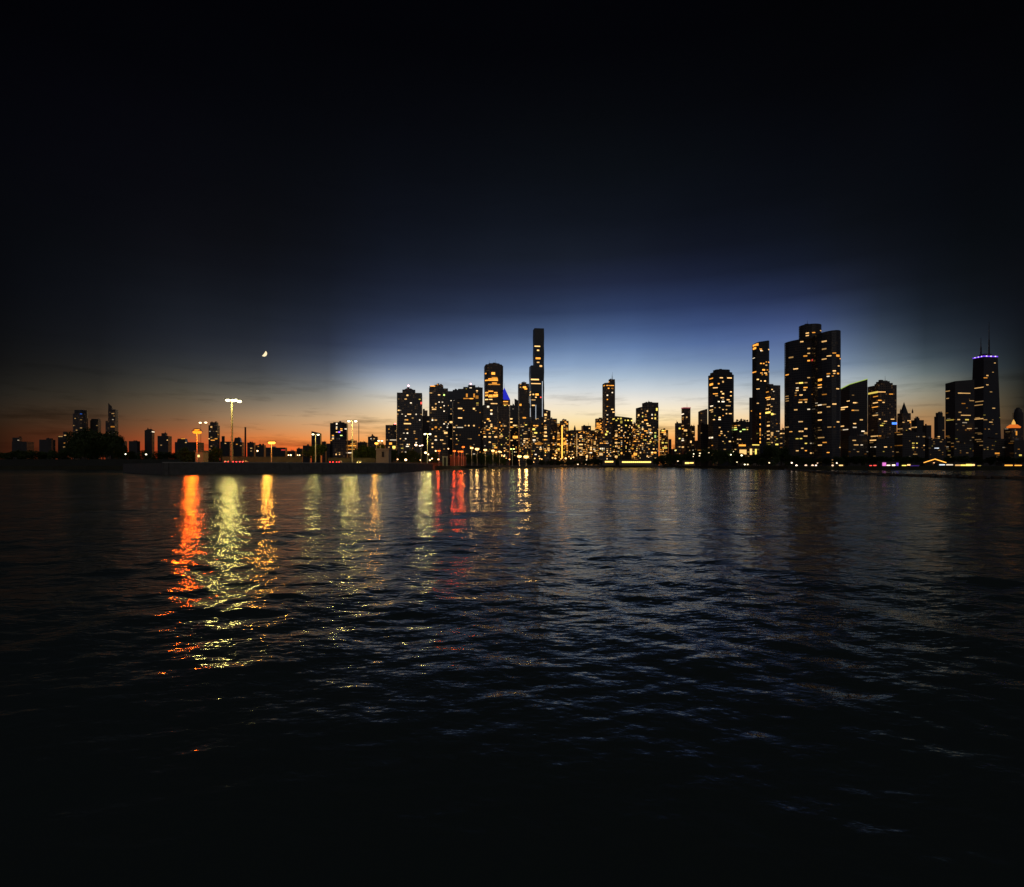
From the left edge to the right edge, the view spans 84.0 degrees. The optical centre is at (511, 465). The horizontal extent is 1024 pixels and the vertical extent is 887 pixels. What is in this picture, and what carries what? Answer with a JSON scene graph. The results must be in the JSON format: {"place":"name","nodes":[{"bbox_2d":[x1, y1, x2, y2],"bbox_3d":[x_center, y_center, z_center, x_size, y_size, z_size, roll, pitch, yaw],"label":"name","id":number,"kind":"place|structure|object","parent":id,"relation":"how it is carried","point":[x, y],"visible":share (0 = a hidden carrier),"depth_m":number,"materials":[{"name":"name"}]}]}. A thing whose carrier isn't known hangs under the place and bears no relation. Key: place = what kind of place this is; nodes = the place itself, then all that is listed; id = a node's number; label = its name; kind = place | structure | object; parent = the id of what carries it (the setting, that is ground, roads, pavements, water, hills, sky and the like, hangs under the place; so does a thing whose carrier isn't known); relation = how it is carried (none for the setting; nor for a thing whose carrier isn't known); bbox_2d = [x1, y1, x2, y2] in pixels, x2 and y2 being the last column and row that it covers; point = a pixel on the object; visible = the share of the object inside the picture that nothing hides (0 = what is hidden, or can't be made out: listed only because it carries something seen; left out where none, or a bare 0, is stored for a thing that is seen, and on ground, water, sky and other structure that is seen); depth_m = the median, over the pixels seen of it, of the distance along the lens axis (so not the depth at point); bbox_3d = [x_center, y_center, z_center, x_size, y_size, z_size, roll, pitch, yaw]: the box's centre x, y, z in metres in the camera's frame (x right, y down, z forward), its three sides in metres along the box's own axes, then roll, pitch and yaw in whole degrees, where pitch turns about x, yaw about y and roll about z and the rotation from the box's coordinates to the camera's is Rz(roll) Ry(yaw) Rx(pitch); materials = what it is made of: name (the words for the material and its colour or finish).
{"place":"outdoors","nodes":[
{"label":"outdoors","id":0,"kind":"place"},
{"bbox_2d":[0,459,221,465],"bbox_3d":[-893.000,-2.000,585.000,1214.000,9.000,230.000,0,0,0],"label":"embankment","id":1,"kind":"structure","parent":0,"point":[62,462],"depth_m":524.15,"materials":[{"name":"concrete"}]},
{"bbox_2d":[9,449,36,458],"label":"shade tree","id":2,"kind":"object","parent":1,"relation":"on","point":[22,454],"visible":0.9,"depth_m":568.67,"materials":[{"name":"green plant"}]},
{"bbox_2d":[47,449,69,458],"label":"shade tree","id":3,"kind":"object","parent":1,"relation":"on","point":[56,454],"visible":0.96,"depth_m":567.93,"materials":[{"name":"green plant"}]},
{"bbox_2d":[63,431,90,458],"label":"shade tree","id":4,"kind":"object","parent":1,"relation":"on","point":[74,439],"visible":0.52,"depth_m":585.22,"materials":[{"name":"green plant"}]},
{"bbox_2d":[75,427,118,458],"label":"shade tree","id":5,"kind":"object","parent":1,"relation":"on","point":[95,436],"visible":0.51,"depth_m":591.93,"materials":[{"name":"green plant"}]},
{"bbox_2d":[101,434,125,458],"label":"shade tree","id":6,"kind":"object","parent":1,"relation":"on","point":[119,439],"visible":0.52,"depth_m":598.76,"materials":[{"name":"green plant"}]},
{"bbox_2d":[112,445,127,458],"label":"shade tree","id":7,"kind":"object","parent":1,"relation":"on","point":[119,450],"visible":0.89,"depth_m":582.46,"materials":[{"name":"green plant"}]},
{"bbox_2d":[222,457,301,461],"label":"parking wall","id":8,"kind":"structure","parent":0,"point":[274,459],"depth_m":306.11,"materials":[{"name":"concrete"}]},
{"bbox_2d":[328,458,374,462],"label":"parking wall","id":9,"kind":"structure","parent":0,"point":[356,460],"depth_m":314.96,"materials":[{"name":"concrete"}]},
{"bbox_2d":[375,448,391,462],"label":"stone house","id":10,"kind":"structure","parent":0,"point":[383,455],"depth_m":290.00,"materials":[{"name":"stone"}]},
{"bbox_2d":[0,467,1023,886],"bbox_3d":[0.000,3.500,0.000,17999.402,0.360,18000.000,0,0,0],"label":"water","id":11,"kind":"structure","parent":0,"point":[594,677],"depth_m":9.37,"materials":[{"name":"liquid"}]},
{"bbox_2d":[784,468,1023,478],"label":"breakwater","id":12,"kind":"object","parent":11,"relation":"in","point":[933,475],"visible":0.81,"depth_m":172.36,"materials":[{"name":"concrete"}]},
{"bbox_2d":[0,466,1023,469],"bbox_3d":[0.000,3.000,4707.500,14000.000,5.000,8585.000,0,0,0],"label":"ground","id":13,"kind":"structure","parent":0,"point":[733,467],"depth_m":448.04,"materials":[{"name":"soil"}]},
{"bbox_2d":[12,437,33,458],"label":"block","id":14,"kind":"structure","parent":13,"relation":"on","point":[17,443],"depth_m":1504.51,"materials":[{"name":"concrete"}]},
{"bbox_2d":[39,438,54,458],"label":"block","id":15,"kind":"structure","parent":13,"relation":"on","point":[47,445],"depth_m":1482.40,"materials":[{"name":"concrete"}]},
{"bbox_2d":[58,432,70,458],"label":"block","id":16,"kind":"structure","parent":13,"relation":"on","point":[62,441],"depth_m":1521.54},
{"bbox_2d":[73,410,87,458],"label":"round tower","id":17,"kind":"structure","parent":13,"relation":"on","point":[80,419],"depth_m":1703.86,"materials":[{"name":"concrete"}]},
{"bbox_2d":[90,418,100,458],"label":"apartment tower","id":18,"kind":"structure","parent":13,"relation":"on","point":[95,424],"depth_m":1752.50,"materials":[{"name":"concrete"}]},
{"bbox_2d":[105,403,117,458],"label":"slant top tower","id":19,"kind":"structure","parent":13,"relation":"on","point":[111,423],"depth_m":1653.35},
{"bbox_2d":[129,440,139,457],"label":"block","id":20,"kind":"structure","parent":13,"relation":"on","point":[134,445],"depth_m":1562.03,"materials":[{"name":"metal"}]},
{"bbox_2d":[145,428,153,455],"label":"apartment tower","id":21,"kind":"structure","parent":13,"relation":"on","point":[149,439],"depth_m":1601.78,"materials":[{"name":"metal"}]},
{"bbox_2d":[157,430,171,458],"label":"apartment block","id":22,"kind":"structure","parent":13,"relation":"on","point":[164,442],"depth_m":1582.89,"materials":[{"name":"concrete"}]},
{"bbox_2d":[175,438,203,455],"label":"office block","id":23,"kind":"structure","parent":13,"relation":"on","point":[183,443],"depth_m":1405.36,"materials":[{"name":"concrete"}]},
{"bbox_2d":[208,421,219,450],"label":"apartment tower","id":24,"kind":"structure","parent":13,"relation":"on","point":[214,433],"depth_m":1351.88,"materials":[{"name":"concrete"}]},
{"bbox_2d":[220,436,230,460],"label":"block","id":25,"kind":"structure","parent":13,"relation":"on","point":[225,447],"depth_m":1452.14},
{"bbox_2d":[233,437,243,456],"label":"block","id":26,"kind":"structure","parent":13,"relation":"on","point":[238,447],"depth_m":1422.23,"materials":[{"name":"concrete"}]},
{"bbox_2d":[247,442,255,456],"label":"block","id":27,"kind":"structure","parent":13,"relation":"on","point":[251,449],"depth_m":1401.43,"materials":[{"name":"concrete"}]},
{"bbox_2d":[266,446,286,456],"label":"warehouse","id":28,"kind":"structure","parent":13,"relation":"on","point":[279,452],"depth_m":1303.22,"materials":[{"name":"metal"}]},
{"bbox_2d":[311,431,321,461],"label":"office tower","id":29,"kind":"structure","parent":13,"relation":"on","point":[318,439],"depth_m":1201.43,"materials":[{"name":"metal"}]},
{"bbox_2d":[330,421,347,457],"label":"office tower","id":30,"kind":"structure","parent":13,"relation":"on","point":[339,429],"depth_m":1202.13,"materials":[{"name":"metal"}]},
{"bbox_2d":[333,438,347,457],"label":"brick block","id":31,"kind":"structure","parent":13,"relation":"on","point":[340,448],"depth_m":1102.02,"materials":[{"name":"brick"}]},
{"bbox_2d":[386,423,396,461],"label":"apartment block","id":32,"kind":"structure","parent":13,"relation":"on","point":[391,436],"depth_m":1101.58,"materials":[{"name":"grey concrete"}]},
{"bbox_2d":[397,385,421,461],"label":"apartment tower","id":33,"kind":"structure","parent":13,"relation":"on","point":[409,418],"depth_m":1053.20,"materials":[{"name":"grey concrete"}]},
{"bbox_2d":[422,415,428,461],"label":"apartment block","id":34,"kind":"structure","parent":13,"relation":"on","point":[425,423],"depth_m":1181.32,"materials":[{"name":"concrete"}]},
{"bbox_2d":[429,383,447,464],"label":"apartment tower","id":35,"kind":"structure","parent":13,"relation":"on","point":[438,415],"depth_m":1102.78,"materials":[{"name":"grey concrete"}]},
{"bbox_2d":[448,389,462,464],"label":"apartment tower","id":36,"kind":"structure","parent":13,"relation":"on","point":[455,394],"depth_m":1201.18,"materials":[{"name":"black glass"}]},
{"bbox_2d":[450,456,466,465],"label":"boat shed","id":37,"kind":"object","parent":13,"relation":"on","point":[457,460],"visible":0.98,"depth_m":462.00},
{"bbox_2d":[452,399,480,464],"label":"apartment tower","id":38,"kind":"structure","parent":13,"relation":"on","point":[466,423],"depth_m":1053.68,"materials":[{"name":"concrete"}]},
{"bbox_2d":[458,383,480,400],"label":"office tower","id":39,"kind":"structure","parent":13,"relation":"on","point":[470,391],"depth_m":1255.02,"materials":[{"name":"metal"}]},
{"bbox_2d":[482,404,496,464],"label":"apartment tower","id":40,"kind":"structure","parent":13,"relation":"on","point":[489,427],"depth_m":1121.99,"materials":[{"name":"grey concrete"}]},
{"bbox_2d":[484,363,502,406],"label":"office tower","id":41,"kind":"structure","parent":13,"relation":"on","point":[493,383],"depth_m":1452.74,"materials":[{"name":"glass"}]},
{"bbox_2d":[497,403,508,464],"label":"apartment tower","id":42,"kind":"structure","parent":13,"relation":"on","point":[502,428],"depth_m":1161.76,"materials":[{"name":"concrete"}]},
{"bbox_2d":[509,404,517,464],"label":"apartment tower","id":43,"kind":"structure","parent":13,"relation":"on","point":[513,425],"depth_m":1201.31,"materials":[{"name":"concrete"}]},
{"bbox_2d":[518,382,528,416],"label":"apartment tower","id":44,"kind":"structure","parent":13,"relation":"on","point":[523,399],"depth_m":1351.79,"materials":[{"name":"concrete"}]},
{"bbox_2d":[518,416,530,464],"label":"apartment block","id":45,"kind":"structure","parent":13,"relation":"on","point":[524,435],"depth_m":1131.66,"materials":[{"name":"grey concrete"}]},
{"bbox_2d":[529,328,543,419],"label":"stepped glass tower","id":46,"kind":"structure","parent":13,"relation":"on","point":[536,388],"depth_m":1464.06,"materials":[{"name":"glass"}]},
{"bbox_2d":[531,419,542,464],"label":"apartment block","id":47,"kind":"structure","parent":13,"relation":"on","point":[537,439],"depth_m":1106.38,"materials":[{"name":"grey concrete"}]},
{"bbox_2d":[543,420,549,464],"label":"apartment block","id":48,"kind":"structure","parent":13,"relation":"on","point":[546,439],"depth_m":1090.99,"materials":[{"name":"grey concrete"}]},
{"bbox_2d":[433,465,662,469],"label":"sea wall","id":49,"kind":"structure","parent":13,"relation":"on","point":[559,466],"depth_m":961.03,"materials":[{"name":"concrete"}]},
{"bbox_2d":[550,417,556,464],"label":"apartment block","id":50,"kind":"structure","parent":13,"relation":"on","point":[553,436],"depth_m":1251.19,"materials":[{"name":"concrete"}]},
{"bbox_2d":[560,419,568,464],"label":"hotel","id":51,"kind":"structure","parent":13,"relation":"on","point":[564,438],"depth_m":1201.30,"materials":[{"name":"brick"}]},
{"bbox_2d":[574,431,585,464],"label":"hotel","id":52,"kind":"structure","parent":13,"relation":"on","point":[580,446],"depth_m":1151.50,"materials":[{"name":"concrete"}]},
{"bbox_2d":[569,426,594,464],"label":"office block","id":53,"kind":"structure","parent":13,"relation":"on","point":[571,442],"depth_m":1304.40,"materials":[{"name":"black concrete"}]},
{"bbox_2d":[586,434,595,464],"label":"apartment block","id":54,"kind":"structure","parent":13,"relation":"on","point":[591,447],"depth_m":1111.32,"materials":[{"name":"brick"}]},
{"bbox_2d":[595,418,602,439],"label":"hotel","id":55,"kind":"structure","parent":13,"relation":"on","point":[599,428],"depth_m":1280.95,"materials":[{"name":"brick"}]},
{"bbox_2d":[596,438,612,464],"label":"apartment block","id":56,"kind":"structure","parent":13,"relation":"on","point":[604,449],"depth_m":1082.30,"materials":[{"name":"grey concrete"}]},
{"bbox_2d":[602,372,614,439],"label":"condominium tower","id":57,"kind":"structure","parent":13,"relation":"on","point":[608,400],"depth_m":1422.02,"materials":[{"name":"concrete"}]},
{"bbox_2d":[612,416,631,464],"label":"apartment tower","id":58,"kind":"structure","parent":13,"relation":"on","point":[622,436],"depth_m":1151.84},
{"bbox_2d":[632,430,639,459],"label":"hotel","id":59,"kind":"structure","parent":13,"relation":"on","point":[635,445],"depth_m":1081.04,"materials":[{"name":"brick"}]},
{"bbox_2d":[619,460,652,465],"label":"beach pavilion","id":60,"kind":"structure","parent":13,"relation":"on","point":[635,462],"depth_m":915.00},
{"bbox_2d":[636,401,658,464],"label":"apartment tower","id":61,"kind":"structure","parent":13,"relation":"on","point":[647,420],"depth_m":1102.70,"materials":[{"name":"grey concrete"}]},
{"bbox_2d":[659,428,667,465],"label":"office block","id":62,"kind":"structure","parent":13,"relation":"on","point":[663,437],"depth_m":1151.11,"materials":[{"name":"brick"}]},
{"bbox_2d":[675,420,681,465],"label":"apartment block","id":63,"kind":"structure","parent":13,"relation":"on","point":[678,438],"depth_m":1190.87,"materials":[{"name":"grey concrete"}]},
{"bbox_2d":[681,407,690,457],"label":"apartment tower","id":64,"kind":"structure","parent":13,"relation":"on","point":[686,417],"depth_m":1201.43,"materials":[{"name":"concrete"}]},
{"bbox_2d":[690,425,694,452],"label":"apartment block","id":65,"kind":"structure","parent":13,"relation":"on","point":[692,438],"depth_m":1185.59,"materials":[{"name":"grey concrete"}]},
{"bbox_2d":[697,423,707,465],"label":"apartment block","id":66,"kind":"structure","parent":13,"relation":"on","point":[702,435],"depth_m":1051.30,"materials":[{"name":"concrete"}]},
{"bbox_2d":[698,409,706,424],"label":"apartment tower","id":67,"kind":"structure","parent":13,"relation":"on","point":[702,416],"depth_m":1151.33,"materials":[{"name":"black stone"}]},
{"bbox_2d":[701,447,713,465],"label":"shade tree","id":68,"kind":"object","parent":13,"relation":"on","point":[707,456],"visible":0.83,"depth_m":737.90,"materials":[{"name":"green plant"}]},
{"bbox_2d":[708,369,733,465],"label":"apartment tower","id":69,"kind":"structure","parent":13,"relation":"on","point":[721,409],"depth_m":1002.57,"materials":[{"name":"concrete"}]},
{"bbox_2d":[722,449,736,465],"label":"shade tree","id":70,"kind":"object","parent":13,"relation":"on","point":[728,457],"visible":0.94,"depth_m":686.93,"materials":[{"name":"green plant"}]},
{"bbox_2d":[734,421,749,465],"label":"apartment block","id":71,"kind":"structure","parent":13,"relation":"on","point":[741,433],"depth_m":1002.05,"materials":[{"name":"concrete"}]},
{"bbox_2d":[737,446,749,465],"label":"arcade","id":72,"kind":"object","parent":13,"relation":"on","point":[744,450],"visible":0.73,"depth_m":901.49,"materials":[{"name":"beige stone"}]},
{"bbox_2d":[749,397,751,444],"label":"apartment tower","id":73,"kind":"structure","parent":13,"relation":"on","point":[750,409],"depth_m":1430.48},
{"bbox_2d":[750,444,759,465],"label":"colonnade","id":74,"kind":"object","parent":13,"relation":"on","point":[754,449],"visible":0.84,"depth_m":880.83,"materials":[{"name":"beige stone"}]},
{"bbox_2d":[752,340,768,443],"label":"glass tower","id":75,"kind":"structure","parent":13,"relation":"on","point":[760,365],"depth_m":1252.17,"materials":[{"name":"glass"}]},
{"bbox_2d":[756,412,764,465],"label":"curved glass block","id":76,"kind":"structure","parent":13,"relation":"on","point":[760,428],"depth_m":1120.82,"materials":[{"name":"metal"}]},
{"bbox_2d":[758,444,780,465],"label":"shade tree","id":77,"kind":"object","parent":13,"relation":"on","point":[770,452],"visible":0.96,"depth_m":634.29,"materials":[{"name":"green plant"}]},
{"bbox_2d":[765,383,779,465],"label":"apartment tower","id":78,"kind":"structure","parent":13,"relation":"on","point":[772,414],"depth_m":1051.97,"materials":[{"name":"grey concrete"}]},
{"bbox_2d":[784,320,840,465],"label":"three lobed tower","id":79,"kind":"structure","parent":13,"relation":"on","point":[812,391],"depth_m":809.99,"materials":[{"name":"dark tinted glass"},{"name":"dark metal"},{"name":"lit window glass"}]},
{"bbox_2d":[841,379,867,456],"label":"slant roof tower","id":80,"kind":"structure","parent":13,"relation":"on","point":[854,408],"depth_m":1051.73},
{"bbox_2d":[842,434,869,465],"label":"apartment block","id":81,"kind":"structure","parent":13,"relation":"on","point":[857,445],"depth_m":882.84,"materials":[{"name":"concrete"}]},
{"bbox_2d":[868,380,896,438],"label":"apartment tower","id":82,"kind":"structure","parent":13,"relation":"on","point":[882,409],"depth_m":950.87,"materials":[{"name":"concrete"}]},
{"bbox_2d":[870,437,894,463],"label":"apartment block","id":83,"kind":"structure","parent":13,"relation":"on","point":[883,447],"depth_m":872.72,"materials":[{"name":"concrete"}]},
{"bbox_2d":[897,403,912,431],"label":"spired tower","id":84,"kind":"structure","parent":13,"relation":"on","point":[903,420],"depth_m":1252.39,"materials":[{"name":"stone"}]},
{"bbox_2d":[894,430,924,463],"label":"apartment block","id":85,"kind":"structure","parent":13,"relation":"on","point":[910,443],"depth_m":903.23,"materials":[{"name":"concrete"}]},
{"bbox_2d":[911,417,923,431],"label":"apartment block","id":86,"kind":"structure","parent":13,"relation":"on","point":[917,423],"depth_m":1151.86,"materials":[{"name":"concrete"}]},
{"bbox_2d":[925,437,945,460],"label":"apartment block","id":87,"kind":"structure","parent":13,"relation":"on","point":[935,448],"depth_m":932.36,"materials":[{"name":"concrete"}]},
{"bbox_2d":[934,411,944,438],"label":"apartment tower","id":88,"kind":"structure","parent":13,"relation":"on","point":[939,425],"depth_m":1251.43,"materials":[{"name":"concrete"}]},
{"bbox_2d":[945,380,973,443],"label":"office tower","id":89,"kind":"structure","parent":13,"relation":"on","point":[959,411],"depth_m":1354.65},
{"bbox_2d":[946,442,973,462],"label":"apartment block","id":90,"kind":"structure","parent":13,"relation":"on","point":[960,449],"depth_m":963.13,"materials":[{"name":"concrete"}]},
{"bbox_2d":[972,338,1000,438],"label":"antenna tower","id":91,"kind":"structure","parent":13,"relation":"on","point":[985,378],"depth_m":1709.99,"materials":[{"name":"metal"}]},
{"bbox_2d":[973,437,1005,465],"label":"apartment block","id":92,"kind":"structure","parent":13,"relation":"on","point":[988,447],"depth_m":1003.76,"materials":[{"name":"concrete"}]},
{"bbox_2d":[1004,420,1022,439],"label":"hotel","id":93,"kind":"structure","parent":13,"relation":"on","point":[1013,430],"depth_m":1304.02,"materials":[{"name":"concrete"}]},
{"bbox_2d":[1005,438,1023,463],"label":"apartment block","id":94,"kind":"structure","parent":13,"relation":"on","point":[1014,447],"depth_m":992.39,"materials":[{"name":"concrete"}]},
{"bbox_2d":[1013,407,1023,439],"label":"domed tower","id":95,"kind":"structure","parent":13,"relation":"on","point":[1018,416],"depth_m":1523.71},
{"bbox_2d":[0,0,1023,462],"label":"sky","id":96,"kind":"structure","parent":0,"point":[376,199],"materials":[{"name":"black"}]},
{"bbox_2d":[917,459,945,465],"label":"beach house","id":97,"kind":"structure","parent":0,"point":[928,462],"depth_m":490.00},
{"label":"pier","id":98,"kind":"structure","parent":0,"visible":0},
{"bbox_2d":[175,447,192,461],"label":"shade tree","id":99,"kind":"object","parent":98,"relation":"on","point":[181,453],"visible":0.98,"depth_m":328.36,"materials":[{"name":"green plant"}]},
{"bbox_2d":[194,450,209,461],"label":"gatehouse","id":100,"kind":"object","parent":98,"relation":"on","point":[202,455],"visible":0.7,"depth_m":285.00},
{"bbox_2d":[211,445,222,461],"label":"shade tree","id":101,"kind":"object","parent":98,"relation":"on","point":[216,452],"visible":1,"depth_m":328.44,"materials":[{"name":"green plant"}]},
{"bbox_2d":[225,398,242,461],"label":"lamp mast","id":102,"kind":"object","parent":98,"relation":"on","point":[234,400],"visible":0.92,"depth_m":261.61,"materials":[{"name":"metal"}]},
{"bbox_2d":[123,462,432,474],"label":"sea wall","id":103,"kind":"structure","parent":98,"relation":"on","point":[181,468],"depth_m":237.55,"materials":[{"name":"concrete"}]},
{"bbox_2d":[301,443,326,461],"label":"shade tree","id":104,"kind":"object","parent":98,"relation":"on","point":[321,449],"visible":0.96,"depth_m":289.65,"materials":[{"name":"green plant"}]},
{"bbox_2d":[356,444,373,457],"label":"shade tree","id":105,"kind":"object","parent":98,"relation":"on","point":[363,450],"visible":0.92,"depth_m":328.39,"materials":[{"name":"green plant"}]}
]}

